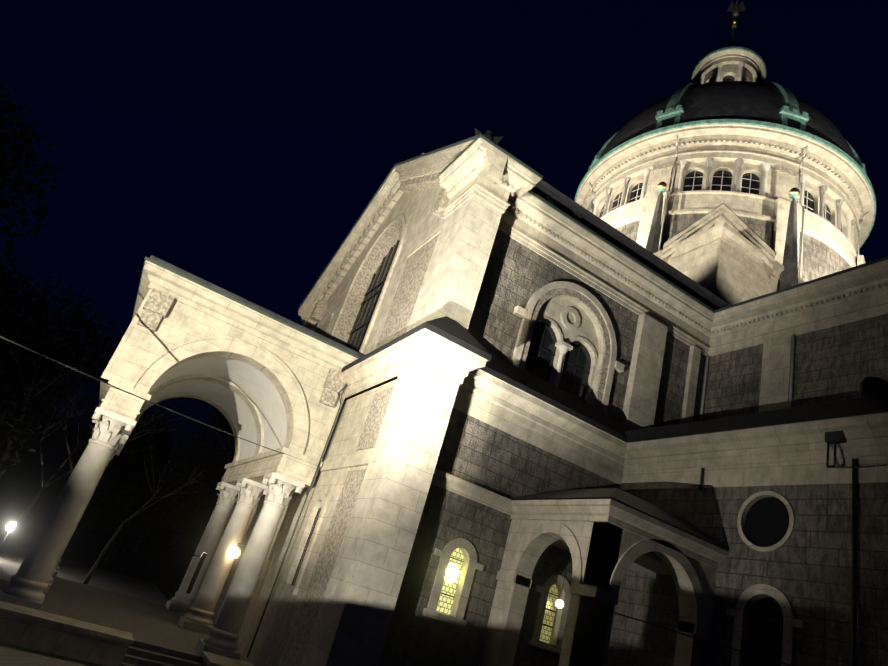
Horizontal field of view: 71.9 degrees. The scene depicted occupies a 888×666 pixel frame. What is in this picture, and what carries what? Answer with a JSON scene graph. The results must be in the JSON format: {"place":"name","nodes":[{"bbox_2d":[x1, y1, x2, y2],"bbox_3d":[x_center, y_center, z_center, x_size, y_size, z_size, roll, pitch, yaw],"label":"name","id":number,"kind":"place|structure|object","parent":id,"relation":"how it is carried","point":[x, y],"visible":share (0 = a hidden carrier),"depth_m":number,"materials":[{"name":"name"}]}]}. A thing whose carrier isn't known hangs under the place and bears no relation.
{"place":"outdoors","nodes":[
{"label":"outdoors","id":0,"kind":"place"},
{"bbox_2d":[0,540,167,665],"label":"ground","id":1,"kind":"structure","parent":0,"point":[12,556],"depth_m":39.62,"materials":[{"name":"stone"}]},
{"bbox_2d":[0,523,14,545],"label":"path lamp","id":2,"kind":"object","parent":1,"relation":"on","point":[10,526],"visible":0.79,"depth_m":36.11,"materials":[{"name":"white glass"}]},
{"bbox_2d":[0,390,143,555],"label":"bare tree","id":3,"kind":"object","parent":1,"relation":"on","point":[15,527],"visible":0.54,"depth_m":34.99,"materials":[{"name":"brown plant"}]},
{"bbox_2d":[35,367,189,472],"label":"bare tree","id":4,"kind":"object","parent":1,"relation":"on","point":[69,452],"visible":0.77,"depth_m":42.70,"materials":[{"name":"brown plant"}]},
{"bbox_2d":[83,439,211,584],"bbox_3d":[-18.024,11.211,37.459,5.149,9.301,5.506,27,-26,-21],"label":"bare tree","id":5,"kind":"object","parent":1,"relation":"on","point":[95,565],"visible":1,"depth_m":35.52,"materials":[{"name":"brown plant"}]},
{"bbox_2d":[478,499,728,665],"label":"side porch","id":6,"kind":"object","parent":1,"relation":"on","point":[608,543],"visible":0.98,"depth_m":18.55,"materials":[{"name":"stone"}]},
{"bbox_2d":[555,550,569,607],"bbox_3d":[3.977,7.945,20.106,0.280,2.090,0.266,27,-26,-21],"label":"porch lamp","id":7,"kind":"object","parent":6,"relation":"attached to","point":[559,603],"visible":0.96,"depth_m":19.69,"materials":[{"name":"white glass"}]},
{"bbox_2d":[508,488,727,549],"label":"porch roof","id":8,"kind":"structure","parent":6,"relation":"on","point":[646,508],"depth_m":19.48,"materials":[{"name":"stone"}]},
{"bbox_2d":[0,483,195,665],"bbox_3d":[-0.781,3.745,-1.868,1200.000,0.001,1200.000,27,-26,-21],"label":"ground","id":9,"kind":"structure","parent":0,"point":[166,576],"depth_m":72.64,"materials":[{"name":"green plant"}]},
{"bbox_2d":[0,84,61,286],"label":"park tree","id":10,"kind":"object","parent":9,"relation":"on","point":[5,163],"visible":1,"depth_m":41.80,"materials":[{"name":"green plant"}]},
{"bbox_2d":[0,265,99,494],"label":"park tree","id":11,"kind":"object","parent":9,"relation":"on","point":[43,417],"visible":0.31,"depth_m":59.54,"materials":[{"name":"green plant"}]},
{"bbox_2d":[0,286,104,466],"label":"bare tree","id":12,"kind":"object","parent":9,"relation":"on","point":[40,432],"visible":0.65,"depth_m":45.52,"materials":[{"name":"brown plant"}]},
{"bbox_2d":[0,262,123,477],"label":"park tree","id":13,"kind":"object","parent":9,"relation":"on","point":[12,387],"visible":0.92,"depth_m":46.19,"materials":[{"name":"green plant"}]},
{"bbox_2d":[41,410,234,567],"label":"park tree","id":14,"kind":"object","parent":9,"relation":"on","point":[117,493],"visible":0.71,"depth_m":52.88,"materials":[{"name":"plant"}]},
{"bbox_2d":[0,255,363,665],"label":"entrance portico","id":15,"kind":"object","parent":9,"relation":"on","point":[255,373],"visible":0.94,"depth_m":24.79,"materials":[{"name":"beige stone"}]},
{"bbox_2d":[172,408,234,534],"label":"park tree","id":16,"kind":"object","parent":9,"relation":"on","point":[219,421],"visible":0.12,"depth_m":65.43,"materials":[{"name":"green plant"}]},
{"bbox_2d":[300,195,887,665],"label":"church arm walls","id":17,"kind":"structure","parent":9,"relation":"on","point":[418,563],"depth_m":22.22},
{"bbox_2d":[194,134,507,665],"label":"facade wall","id":18,"kind":"structure","parent":17,"relation":"attached to","point":[361,296],"depth_m":26.05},
{"bbox_2d":[475,128,503,143],"bbox_3d":[1.694,-7.651,24.324,1.100,1.000,0.600,27,-26,-21],"label":"roof ornament","id":19,"kind":"object","parent":17,"relation":"on","point":[488,135],"visible":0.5,"depth_m":24.38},
{"bbox_2d":[344,179,730,400],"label":"church roofs","id":20,"kind":"structure","parent":17,"relation":"on","point":[589,219],"depth_m":27.77,"materials":[{"name":"metal"}]},
{"bbox_2d":[570,212,582,219],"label":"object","id":21,"kind":"object","parent":20,"relation":"on","point":[576,215],"visible":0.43,"depth_m":26.87,"materials":[{"name":"black metal"}]},
{"bbox_2d":[662,203,775,279],"bbox_3d":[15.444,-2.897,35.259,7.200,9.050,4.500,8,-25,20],"label":"cornice","id":22,"kind":"structure","parent":20,"relation":"on","point":[721,213],"depth_m":35.41,"materials":[{"name":"stone"}]},
{"bbox_2d":[646,181,799,289],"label":"pinnacles","id":23,"kind":"object","parent":20,"relation":"on","point":[789,275],"visible":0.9,"depth_m":35.67,"materials":[{"name":"stone"}]},
{"bbox_2d":[576,124,873,309],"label":"dome drum","id":24,"kind":"object","parent":20,"relation":"on","point":[750,176],"visible":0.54,"depth_m":40.51,"materials":[{"name":"beige stone"}]},
{"bbox_2d":[574,81,875,248],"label":"dome","id":25,"kind":"structure","parent":24,"relation":"on","point":[774,105],"depth_m":43.24,"materials":[{"name":"black metal"}]},
{"bbox_2d":[691,1,766,83],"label":"dome lantern","id":26,"kind":"object","parent":25,"relation":"on","point":[731,62],"visible":0.38,"depth_m":55.14,"materials":[{"name":"beige stone"}]},
{"bbox_2d":[247,334,856,665],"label":"downspouts","id":27,"kind":"object","parent":17,"relation":"attached to","point":[854,581],"visible":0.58,"depth_m":16.96,"materials":[{"name":"black metal"}]},
{"bbox_2d":[341,134,887,471],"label":"church cornices","id":28,"kind":"object","parent":17,"relation":"attached to","point":[450,348],"visible":0.98,"depth_m":24.24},
{"bbox_2d":[623,398,887,442],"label":"lower roof","id":29,"kind":"structure","parent":17,"relation":"on","point":[846,408],"depth_m":19.61,"materials":[{"name":"metal"}]},
{"bbox_2d":[453,393,887,665],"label":"church annex walls","id":30,"kind":"structure","parent":9,"relation":"on","point":[781,532],"depth_m":18.00,"materials":[{"name":"stone"}]},
{"bbox_2d":[825,430,846,467],"bbox_3d":[11.235,3.317,17.569,0.490,1.285,0.500,27,-26,-21],"label":"floodlight","id":31,"kind":"object","parent":30,"relation":"attached to","point":[835,438],"visible":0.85,"depth_m":17.55,"materials":[{"name":"black metal"}]},
{"bbox_2d":[0,407,304,658],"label":"columns","id":32,"kind":"structure","parent":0,"point":[31,582],"depth_m":23.18,"materials":[{"name":"beige stone"}]},
{"bbox_2d":[230,543,245,556],"bbox_3d":[-9.233,10.101,28.173,1.166,0.652,0.420,27,-26,-21],"label":"wall lamp","id":33,"kind":"object","parent":32,"relation":"attached to","point":[234,552],"visible":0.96,"depth_m":27.87,"materials":[{"name":"white glass"}]},
{"bbox_2d":[144,529,206,593],"bbox_3d":[-4.489,3.801,10.273,1.041,0.836,0.819,5,-27,26],"label":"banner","id":34,"kind":"object","parent":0,"point":[158,540],"visible":1,"depth_m":10.14,"materials":[{"name":"black"}]},
{"bbox_2d":[212,545,245,625],"bbox_3d":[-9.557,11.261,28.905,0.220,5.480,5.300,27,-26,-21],"label":"lamp post","id":35,"kind":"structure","parent":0,"point":[236,561],"depth_m":30.04,"materials":[{"name":"black metal"}]},
{"bbox_2d":[0,336,887,665],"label":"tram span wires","id":36,"kind":"object","parent":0,"point":[280,452],"visible":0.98,"depth_m":15.76,"materials":[{"name":"black metal"}]},
{"bbox_2d":[0,0,887,543],"label":"sky","id":37,"kind":"structure","parent":0,"point":[235,145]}
]}

